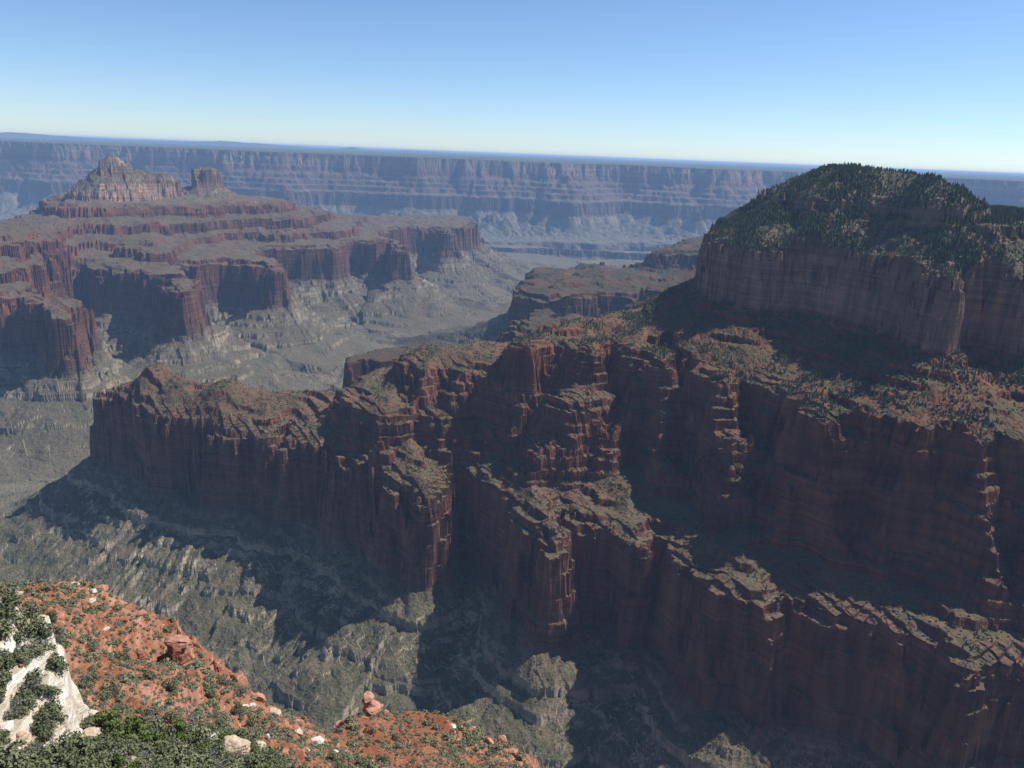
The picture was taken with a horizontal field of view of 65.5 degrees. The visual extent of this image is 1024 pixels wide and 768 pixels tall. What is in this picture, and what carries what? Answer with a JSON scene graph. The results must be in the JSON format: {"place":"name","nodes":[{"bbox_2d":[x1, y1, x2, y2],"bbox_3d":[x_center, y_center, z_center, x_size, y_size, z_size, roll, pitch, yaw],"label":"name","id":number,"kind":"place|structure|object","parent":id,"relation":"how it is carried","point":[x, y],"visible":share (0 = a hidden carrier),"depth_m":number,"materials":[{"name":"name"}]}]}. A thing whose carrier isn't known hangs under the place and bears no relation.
{"place":"outdoors","nodes":[
{"label":"outdoors","id":0,"kind":"place"},
{"bbox_2d":[0,597,97,755],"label":"ground limestone","id":1,"kind":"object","parent":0,"point":[75,709],"visible":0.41,"depth_m":107.75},
{"bbox_2d":[0,685,6,701],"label":"juniper","id":2,"kind":"object","parent":1,"relation":"on","point":[2,692],"visible":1,"depth_m":98.89,"materials":[{"name":"green plant"}]},
{"bbox_2d":[0,669,12,687],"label":"juniper","id":3,"kind":"object","parent":1,"relation":"on","point":[6,677],"visible":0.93,"depth_m":100.98,"materials":[{"name":"green plant"}]},
{"bbox_2d":[0,730,12,744],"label":"juniper","id":4,"kind":"object","parent":1,"relation":"on","point":[4,736],"visible":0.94,"depth_m":96.01,"materials":[{"name":"green plant"}]},
{"bbox_2d":[0,720,13,734],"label":"boulder","id":5,"kind":"object","parent":1,"relation":"on","point":[8,726],"visible":0.85,"depth_m":97.76,"materials":[{"name":"stone"}]},
{"bbox_2d":[0,618,17,640],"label":"juniper","id":6,"kind":"object","parent":1,"relation":"on","point":[4,628],"visible":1,"depth_m":108.30,"materials":[{"name":"green plant"}]},
{"bbox_2d":[0,601,17,622],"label":"juniper","id":7,"kind":"object","parent":1,"relation":"on","point":[6,612],"visible":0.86,"depth_m":111.46,"materials":[{"name":"green plant"}]},
{"bbox_2d":[0,652,18,671],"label":"juniper","id":8,"kind":"object","parent":1,"relation":"on","point":[9,659],"visible":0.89,"depth_m":103.88,"materials":[{"name":"green plant"}]},
{"bbox_2d":[0,591,23,609],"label":"juniper","id":9,"kind":"object","parent":1,"relation":"on","point":[10,596],"visible":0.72,"depth_m":114.84,"materials":[{"name":"green plant"}]},
{"bbox_2d":[4,702,21,719],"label":"shrub","id":10,"kind":"object","parent":1,"relation":"on","point":[12,713],"visible":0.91,"depth_m":99.57,"materials":[{"name":"green plant"}]},
{"bbox_2d":[9,695,29,711],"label":"shrub","id":11,"kind":"object","parent":1,"relation":"on","point":[14,700],"visible":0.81,"depth_m":101.20,"materials":[{"name":"green plant"}]},
{"bbox_2d":[12,631,26,644],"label":"juniper","id":12,"kind":"object","parent":1,"relation":"on","point":[18,635],"visible":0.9,"depth_m":109.99,"materials":[{"name":"green plant"}]},
{"bbox_2d":[10,609,29,632],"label":"juniper","id":13,"kind":"object","parent":1,"relation":"on","point":[21,623],"visible":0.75,"depth_m":112.68,"materials":[{"name":"green plant"}]},
{"bbox_2d":[16,730,29,742],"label":"boulder","id":14,"kind":"object","parent":1,"relation":"on","point":[23,735],"visible":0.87,"depth_m":98.09,"materials":[{"name":"stone"}]},
{"bbox_2d":[14,705,32,718],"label":"juniper","id":15,"kind":"object","parent":1,"relation":"on","point":[24,710],"visible":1,"depth_m":100.29,"materials":[{"name":"green plant"}]},
{"bbox_2d":[16,652,31,666],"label":"juniper","id":16,"kind":"object","parent":1,"relation":"on","point":[23,658],"visible":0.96,"depth_m":106.17,"materials":[{"name":"green plant"}]},
{"bbox_2d":[15,687,38,702],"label":"juniper","id":17,"kind":"object","parent":1,"relation":"on","point":[22,693],"visible":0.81,"depth_m":102.77,"materials":[{"name":"green plant"}]},
{"bbox_2d":[14,675,40,697],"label":"shrub","id":18,"kind":"object","parent":1,"relation":"on","point":[30,683],"visible":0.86,"depth_m":104.27,"materials":[{"name":"green plant"}]},
{"bbox_2d":[22,696,37,707],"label":"juniper","id":19,"kind":"object","parent":1,"relation":"on","point":[31,701],"visible":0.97,"depth_m":101.97,"materials":[{"name":"green plant"}]},
{"bbox_2d":[22,604,41,618],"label":"juniper","id":20,"kind":"object","parent":1,"relation":"on","point":[32,610],"visible":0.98,"depth_m":116.98,"materials":[{"name":"green plant"}]},
{"bbox_2d":[15,634,52,653],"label":"shrub","id":21,"kind":"object","parent":1,"relation":"on","point":[36,641],"visible":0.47,"depth_m":109.97,"materials":[{"name":"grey plant"}]},
{"bbox_2d":[25,667,44,682],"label":"juniper","id":22,"kind":"object","parent":1,"relation":"on","point":[31,673],"visible":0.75,"depth_m":106.24,"materials":[{"name":"green plant"}]},
{"bbox_2d":[27,646,47,658],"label":"juniper","id":23,"kind":"object","parent":1,"relation":"on","point":[34,652],"visible":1,"depth_m":107.80,"materials":[{"name":"green plant"}]},
{"bbox_2d":[23,615,53,640],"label":"juniper","id":24,"kind":"object","parent":1,"relation":"on","point":[43,631],"visible":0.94,"depth_m":113.26,"materials":[{"name":"green plant"}]},
{"bbox_2d":[29,709,48,732],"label":"juniper","id":25,"kind":"object","parent":1,"relation":"on","point":[41,716],"visible":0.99,"depth_m":101.37,"materials":[{"name":"green plant"}]},
{"bbox_2d":[31,683,51,696],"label":"juniper","id":26,"kind":"object","parent":1,"relation":"on","point":[41,689],"visible":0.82,"depth_m":104.83,"materials":[{"name":"green plant"}]},
{"bbox_2d":[38,728,55,744],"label":"juniper","id":27,"kind":"object","parent":1,"relation":"on","point":[44,735],"visible":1,"depth_m":99.69,"materials":[{"name":"green plant"}]},
{"bbox_2d":[36,701,63,728],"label":"juniper","id":28,"kind":"object","parent":1,"relation":"on","point":[52,711],"visible":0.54,"depth_m":103.31,"materials":[{"name":"green plant"}]},
{"bbox_2d":[44,684,62,696],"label":"juniper","id":29,"kind":"object","parent":1,"relation":"on","point":[54,689],"visible":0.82,"depth_m":106.34,"materials":[{"name":"green plant"}]},
{"bbox_2d":[46,652,69,675],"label":"juniper","id":30,"kind":"object","parent":1,"relation":"on","point":[54,663],"visible":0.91,"depth_m":109.64,"materials":[{"name":"green plant"}]},
{"bbox_2d":[61,729,88,746],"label":"juniper","id":31,"kind":"object","parent":1,"relation":"on","point":[75,734],"visible":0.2,"depth_m":102.02,"materials":[{"name":"green plant"}]},
{"bbox_2d":[80,715,97,729],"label":"juniper","id":32,"kind":"object","parent":1,"relation":"on","point":[87,722],"visible":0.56,"depth_m":115.22,"materials":[{"name":"green plant"}]},
{"bbox_2d":[81,727,100,738],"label":"boulder","id":33,"kind":"object","parent":1,"relation":"on","point":[93,731],"visible":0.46,"depth_m":110.01,"materials":[{"name":"stone"}]},
{"bbox_2d":[0,580,539,767],"bbox_3d":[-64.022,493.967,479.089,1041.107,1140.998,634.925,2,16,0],"label":"rocky slope","id":34,"kind":"structure","parent":0,"point":[198,694],"depth_m":215.44,"materials":[{"name":"red soil"}]},
{"bbox_2d":[0,739,28,767],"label":"juniper","id":35,"kind":"object","parent":34,"relation":"on","point":[11,754],"visible":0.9,"depth_m":89.71,"materials":[{"name":"green plant"}]},
{"bbox_2d":[11,761,31,767],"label":"juniper","id":36,"kind":"object","parent":34,"relation":"on","point":[25,765],"visible":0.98,"depth_m":88.96,"materials":[{"name":"green plant"}]},
{"bbox_2d":[23,743,56,767],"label":"juniper","id":37,"kind":"object","parent":34,"relation":"on","point":[43,755],"visible":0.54,"depth_m":93.83,"materials":[{"name":"green plant"}]},
{"bbox_2d":[29,761,54,767],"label":"juniper","id":38,"kind":"object","parent":34,"relation":"on","point":[40,764],"visible":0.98,"depth_m":89.99,"materials":[{"name":"green plant"}]},
{"bbox_2d":[45,609,57,620],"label":"juniper","id":39,"kind":"object","parent":34,"relation":"on","point":[51,614],"visible":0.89,"depth_m":195.23,"materials":[{"name":"green plant"}]},
{"bbox_2d":[46,745,85,767],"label":"juniper","id":40,"kind":"object","parent":34,"relation":"on","point":[67,758],"visible":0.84,"depth_m":95.26,"materials":[{"name":"green plant"}]},
{"bbox_2d":[60,735,96,758],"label":"juniper","id":41,"kind":"object","parent":34,"relation":"on","point":[85,747],"visible":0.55,"depth_m":99.70,"materials":[{"name":"green plant"}]},
{"bbox_2d":[72,754,92,767],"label":"juniper","id":42,"kind":"object","parent":34,"relation":"on","point":[85,758],"visible":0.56,"depth_m":97.29,"materials":[{"name":"green plant"}]},
{"bbox_2d":[75,672,92,684],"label":"shrub","id":43,"kind":"object","parent":34,"relation":"on","point":[86,677],"visible":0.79,"depth_m":163.91,"materials":[{"name":"green plant"}]},
{"bbox_2d":[85,640,99,652],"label":"shrub","id":44,"kind":"object","parent":34,"relation":"on","point":[92,647],"visible":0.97,"depth_m":186.47,"materials":[{"name":"green plant"}]},
{"bbox_2d":[89,712,102,729],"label":"pine tree","id":45,"kind":"object","parent":34,"relation":"on","point":[96,716],"visible":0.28,"depth_m":117.43,"materials":[{"name":"green plant"}]},
{"bbox_2d":[84,753,110,767],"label":"juniper","id":46,"kind":"object","parent":34,"relation":"on","point":[96,759],"visible":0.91,"depth_m":98.34,"materials":[{"name":"green plant"}]},
{"bbox_2d":[91,730,113,752],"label":"juniper","id":47,"kind":"object","parent":34,"relation":"on","point":[106,739],"visible":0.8,"depth_m":107.87,"materials":[{"name":"green plant"}]},
{"bbox_2d":[94,689,112,700],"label":"juniper","id":48,"kind":"object","parent":34,"relation":"on","point":[105,696],"visible":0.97,"depth_m":162.45,"materials":[{"name":"green plant"}]},
{"bbox_2d":[99,705,124,737],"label":"pine tree","id":49,"kind":"object","parent":34,"relation":"on","point":[108,720],"visible":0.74,"depth_m":116.49,"materials":[{"name":"green plant"}]},
{"bbox_2d":[107,681,122,696],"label":"shrub","id":50,"kind":"object","parent":34,"relation":"on","point":[114,685],"visible":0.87,"depth_m":167.22,"materials":[{"name":"green plant"}]},
{"bbox_2d":[109,753,125,767],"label":"pine tree","id":51,"kind":"object","parent":34,"relation":"on","point":[118,761],"visible":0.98,"depth_m":102.00,"materials":[{"name":"green plant"}]},
{"bbox_2d":[107,747,128,767],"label":"shrub","id":52,"kind":"object","parent":34,"relation":"on","point":[116,752],"visible":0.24,"depth_m":105.33,"materials":[{"name":"green plant"}]},
{"bbox_2d":[108,737,135,755],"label":"juniper","id":53,"kind":"object","parent":34,"relation":"on","point":[125,745],"visible":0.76,"depth_m":109.28,"materials":[{"name":"green plant"}]},
{"bbox_2d":[115,650,130,660],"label":"juniper","id":54,"kind":"object","parent":34,"relation":"on","point":[125,655],"visible":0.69,"depth_m":188.68,"materials":[{"name":"green plant"}]},
{"bbox_2d":[114,733,142,755],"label":"juniper","id":55,"kind":"object","parent":34,"relation":"on","point":[137,751],"visible":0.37,"depth_m":112.01,"materials":[{"name":"green plant"}]},
{"bbox_2d":[125,758,141,767],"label":"pine tree","id":56,"kind":"object","parent":34,"relation":"on","point":[135,764],"visible":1,"depth_m":104.29,"materials":[{"name":"green plant"}]},
{"bbox_2d":[122,713,151,742],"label":"pine tree","id":57,"kind":"object","parent":34,"relation":"on","point":[135,724],"visible":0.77,"depth_m":123.79,"materials":[{"name":"green plant"}]},
{"bbox_2d":[134,707,150,716],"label":"juniper","id":58,"kind":"object","parent":34,"relation":"on","point":[139,710],"visible":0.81,"depth_m":144.32,"materials":[{"name":"green plant"}]},
{"bbox_2d":[137,651,147,659],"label":"boulder","id":59,"kind":"object","parent":34,"relation":"on","point":[141,655],"visible":0.78,"depth_m":211.63,"materials":[{"name":"red stone"}]},
{"bbox_2d":[143,671,155,680],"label":"juniper","id":60,"kind":"object","parent":34,"relation":"on","point":[148,675],"visible":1,"depth_m":179.54,"materials":[{"name":"green plant"}]},
{"bbox_2d":[143,704,162,715],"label":"shrub","id":61,"kind":"object","parent":34,"relation":"on","point":[152,708],"visible":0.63,"depth_m":161.08,"materials":[{"name":"green plant"}]},
{"bbox_2d":[146,750,165,763],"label":"juniper","id":62,"kind":"object","parent":34,"relation":"on","point":[151,759],"visible":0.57,"depth_m":112.51,"materials":[{"name":"green plant"}]},
{"bbox_2d":[149,718,168,734],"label":"juniper","id":63,"kind":"object","parent":34,"relation":"on","point":[159,725],"visible":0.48,"depth_m":133.01,"materials":[{"name":"green plant"}]},
{"bbox_2d":[151,730,168,746],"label":"pine tree","id":64,"kind":"object","parent":34,"relation":"on","point":[156,737],"visible":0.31,"depth_m":123.28,"materials":[{"name":"green plant"}]},
{"bbox_2d":[147,739,176,764],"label":"juniper","id":65,"kind":"object","parent":34,"relation":"on","point":[163,750],"visible":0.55,"depth_m":114.46,"materials":[{"name":"green plant"}]},
{"bbox_2d":[162,723,176,741],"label":"juniper","id":66,"kind":"object","parent":34,"relation":"on","point":[169,730],"visible":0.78,"depth_m":132.71,"materials":[{"name":"green plant"}]},
{"bbox_2d":[161,709,178,722],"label":"juniper","id":67,"kind":"object","parent":34,"relation":"on","point":[170,715],"visible":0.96,"depth_m":144.69,"materials":[{"name":"green plant"}]},
{"bbox_2d":[168,680,179,695],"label":"juniper","id":68,"kind":"object","parent":34,"relation":"on","point":[172,685],"visible":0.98,"depth_m":180.22,"materials":[{"name":"green plant"}]},
{"bbox_2d":[156,634,192,664],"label":"boulder","id":69,"kind":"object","parent":34,"relation":"on","point":[178,650],"visible":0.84,"depth_m":202.47,"materials":[{"name":"red stone"}]},
{"bbox_2d":[173,719,189,741],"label":"pine tree","id":70,"kind":"object","parent":34,"relation":"on","point":[179,724],"visible":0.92,"depth_m":134.12,"materials":[{"name":"green plant"}]},
{"bbox_2d":[170,745,198,767],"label":"juniper","id":71,"kind":"object","parent":34,"relation":"on","point":[182,755],"visible":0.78,"depth_m":116.46,"materials":[{"name":"green plant"}]},
{"bbox_2d":[179,743,202,757],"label":"juniper","id":72,"kind":"object","parent":34,"relation":"on","point":[189,747],"visible":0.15,"depth_m":126.06,"materials":[{"name":"green plant"}]},
{"bbox_2d":[186,709,201,717],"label":"shrub","id":73,"kind":"object","parent":34,"relation":"on","point":[193,714],"visible":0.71,"depth_m":159.34,"materials":[{"name":"green plant"}]},
{"bbox_2d":[190,723,210,742],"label":"juniper","id":74,"kind":"object","parent":34,"relation":"on","point":[201,732],"visible":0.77,"depth_m":137.00,"materials":[{"name":"green plant"}]},
{"bbox_2d":[190,754,211,767],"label":"juniper","id":75,"kind":"object","parent":34,"relation":"on","point":[202,763],"visible":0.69,"depth_m":121.07,"materials":[{"name":"green plant"}]},
{"bbox_2d":[194,737,211,752],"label":"juniper","id":76,"kind":"object","parent":34,"relation":"on","point":[204,740],"visible":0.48,"depth_m":132.37,"materials":[{"name":"green plant"}]},
{"bbox_2d":[198,753,215,767],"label":"juniper","id":77,"kind":"object","parent":34,"relation":"on","point":[207,759],"visible":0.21,"depth_m":124.56,"materials":[{"name":"green plant"}]},
{"bbox_2d":[204,688,217,698],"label":"juniper","id":78,"kind":"object","parent":34,"relation":"on","point":[211,693],"visible":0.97,"depth_m":193.01,"materials":[{"name":"green plant"}]},
{"bbox_2d":[206,723,223,733],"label":"juniper","id":79,"kind":"object","parent":34,"relation":"on","point":[213,727],"visible":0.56,"depth_m":150.19,"materials":[{"name":"green plant"}]},
{"bbox_2d":[211,741,224,758],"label":"juniper","id":80,"kind":"object","parent":34,"relation":"on","point":[219,746],"visible":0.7,"depth_m":133.45,"materials":[{"name":"green plant"}]},
{"bbox_2d":[216,674,230,685],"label":"shrub","id":81,"kind":"object","parent":34,"relation":"on","point":[222,681],"visible":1,"depth_m":200.46,"materials":[{"name":"green plant"}]},
{"bbox_2d":[216,755,232,767],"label":"shrub","id":82,"kind":"object","parent":34,"relation":"on","point":[228,764],"visible":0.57,"depth_m":131.68,"materials":[{"name":"green plant"}]},
{"bbox_2d":[221,734,250,757],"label":"boulder","id":83,"kind":"object","parent":34,"relation":"on","point":[234,743],"visible":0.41,"depth_m":142.59,"materials":[{"name":"stone"}]},
{"bbox_2d":[230,702,246,713],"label":"juniper","id":84,"kind":"object","parent":34,"relation":"on","point":[237,707],"visible":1,"depth_m":193.94,"materials":[{"name":"green plant"}]},
{"bbox_2d":[233,725,251,740],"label":"juniper","id":85,"kind":"object","parent":34,"relation":"on","point":[240,733],"visible":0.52,"depth_m":153.81,"materials":[{"name":"green plant"}]},
{"bbox_2d":[245,752,266,767],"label":"juniper","id":86,"kind":"object","parent":34,"relation":"on","point":[255,762],"visible":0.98,"depth_m":137.01,"materials":[{"name":"green plant"}]},
{"bbox_2d":[253,692,265,702],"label":"boulder","id":87,"kind":"object","parent":34,"relation":"on","point":[260,697],"visible":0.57,"depth_m":213.57,"materials":[{"name":"stone"}]},
{"bbox_2d":[0,577,530,767],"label":"shrubbery","id":88,"kind":"object","parent":34,"relation":"on","point":[239,762],"visible":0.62,"depth_m":204.44,"materials":[{"name":"green plant"}]},
{"bbox_2d":[10,581,525,767],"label":"rubble","id":89,"kind":"object","parent":34,"relation":"on","point":[182,684],"visible":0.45,"depth_m":213.85,"materials":[{"name":"stone"}]},
{"bbox_2d":[5,578,532,767],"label":"brush ground cover","id":90,"kind":"object","parent":34,"relation":"on","point":[280,733],"visible":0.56,"depth_m":210.72,"materials":[{"name":"green plant"}]},
{"bbox_2d":[261,752,276,764],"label":"juniper","id":91,"kind":"object","parent":34,"relation":"on","point":[267,756],"visible":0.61,"depth_m":144.90,"materials":[{"name":"green plant"}]},
{"bbox_2d":[269,747,286,766],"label":"juniper","id":92,"kind":"object","parent":34,"relation":"on","point":[280,755],"visible":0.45,"depth_m":151.81,"materials":[{"name":"green plant"}]},
{"bbox_2d":[326,751,340,761],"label":"juniper","id":93,"kind":"object","parent":34,"relation":"on","point":[332,755],"visible":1,"depth_m":192.64,"materials":[{"name":"green plant"}]},
{"bbox_2d":[361,691,383,716],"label":"rock pinnacle","id":94,"kind":"object","parent":34,"relation":"on","point":[371,707],"visible":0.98,"depth_m":269.89,"materials":[{"name":"stone"}]},
{"bbox_2d":[375,754,388,762],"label":"juniper","id":95,"kind":"object","parent":34,"relation":"on","point":[382,758],"visible":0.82,"depth_m":203.25,"materials":[{"name":"green plant"}]},
{"bbox_2d":[0,156,579,483],"bbox_3d":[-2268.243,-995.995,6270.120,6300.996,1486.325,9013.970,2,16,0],"label":"hills","id":96,"kind":"structure","parent":0,"point":[115,271],"depth_m":4688.07,"materials":[{"name":"stone"}]},
{"bbox_2d":[280,241,659,390],"bbox_3d":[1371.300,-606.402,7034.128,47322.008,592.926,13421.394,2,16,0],"label":"ground","id":97,"kind":"structure","parent":0,"point":[611,259],"depth_m":9842.62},
{"bbox_2d":[0,309,1023,767],"bbox_3d":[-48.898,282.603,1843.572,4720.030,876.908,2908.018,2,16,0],"label":"terrain ridge","id":98,"kind":"structure","parent":0,"point":[734,651],"depth_m":1590.56,"materials":[{"name":"stone"}]},
{"bbox_2d":[0,456,887,767],"bbox_3d":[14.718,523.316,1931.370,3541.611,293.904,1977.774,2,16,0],"label":"brush vegetation","id":99,"kind":"object","parent":98,"relation":"on","point":[370,630],"visible":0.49,"depth_m":1695.63,"materials":[{"name":"green plant"}]},
{"bbox_2d":[111,280,1023,662],"bbox_3d":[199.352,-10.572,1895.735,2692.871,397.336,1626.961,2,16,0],"label":"woods","id":100,"kind":"object","parent":98,"relation":"on","point":[639,322],"visible":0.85,"depth_m":1615.42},
{"bbox_2d":[113,279,1023,665],"bbox_3d":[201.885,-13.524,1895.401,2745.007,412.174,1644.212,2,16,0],"label":"scrub vegetation","id":101,"kind":"object","parent":98,"relation":"on","point":[623,447],"visible":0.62,"depth_m":1657.76,"materials":[{"name":"green plant"}]},
{"bbox_2d":[0,141,1023,252],"bbox_3d":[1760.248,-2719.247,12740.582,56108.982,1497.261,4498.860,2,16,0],"label":"terrain rim","id":102,"kind":"object","parent":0,"point":[556,206],"visible":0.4,"depth_m":13078.93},
{"bbox_2d":[0,132,1023,180],"bbox_3d":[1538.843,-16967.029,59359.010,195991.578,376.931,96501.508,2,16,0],"label":"terrain plateau","id":103,"kind":"structure","parent":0,"point":[30,137],"depth_m":25041.93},
{"bbox_2d":[0,0,1023,174],"label":"sky","id":104,"kind":"structure","parent":0,"point":[916,85],"materials":[{"name":"blue"}]},
{"bbox_2d":[338,236,702,388],"bbox_3d":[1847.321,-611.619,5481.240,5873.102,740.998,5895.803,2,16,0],"label":"hills promontory","id":105,"kind":"structure","parent":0,"point":[542,296],"depth_m":4211.59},
{"bbox_2d":[623,168,1023,454],"bbox_3d":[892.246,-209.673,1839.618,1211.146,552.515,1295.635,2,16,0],"label":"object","id":106,"kind":"structure","parent":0,"point":[903,300],"depth_m":1631.92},
{"bbox_2d":[705,162,1023,283],"bbox_3d":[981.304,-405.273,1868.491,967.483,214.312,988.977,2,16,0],"label":"forest","id":107,"kind":"object","parent":106,"relation":"on","point":[1005,215],"visible":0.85,"depth_m":1776.45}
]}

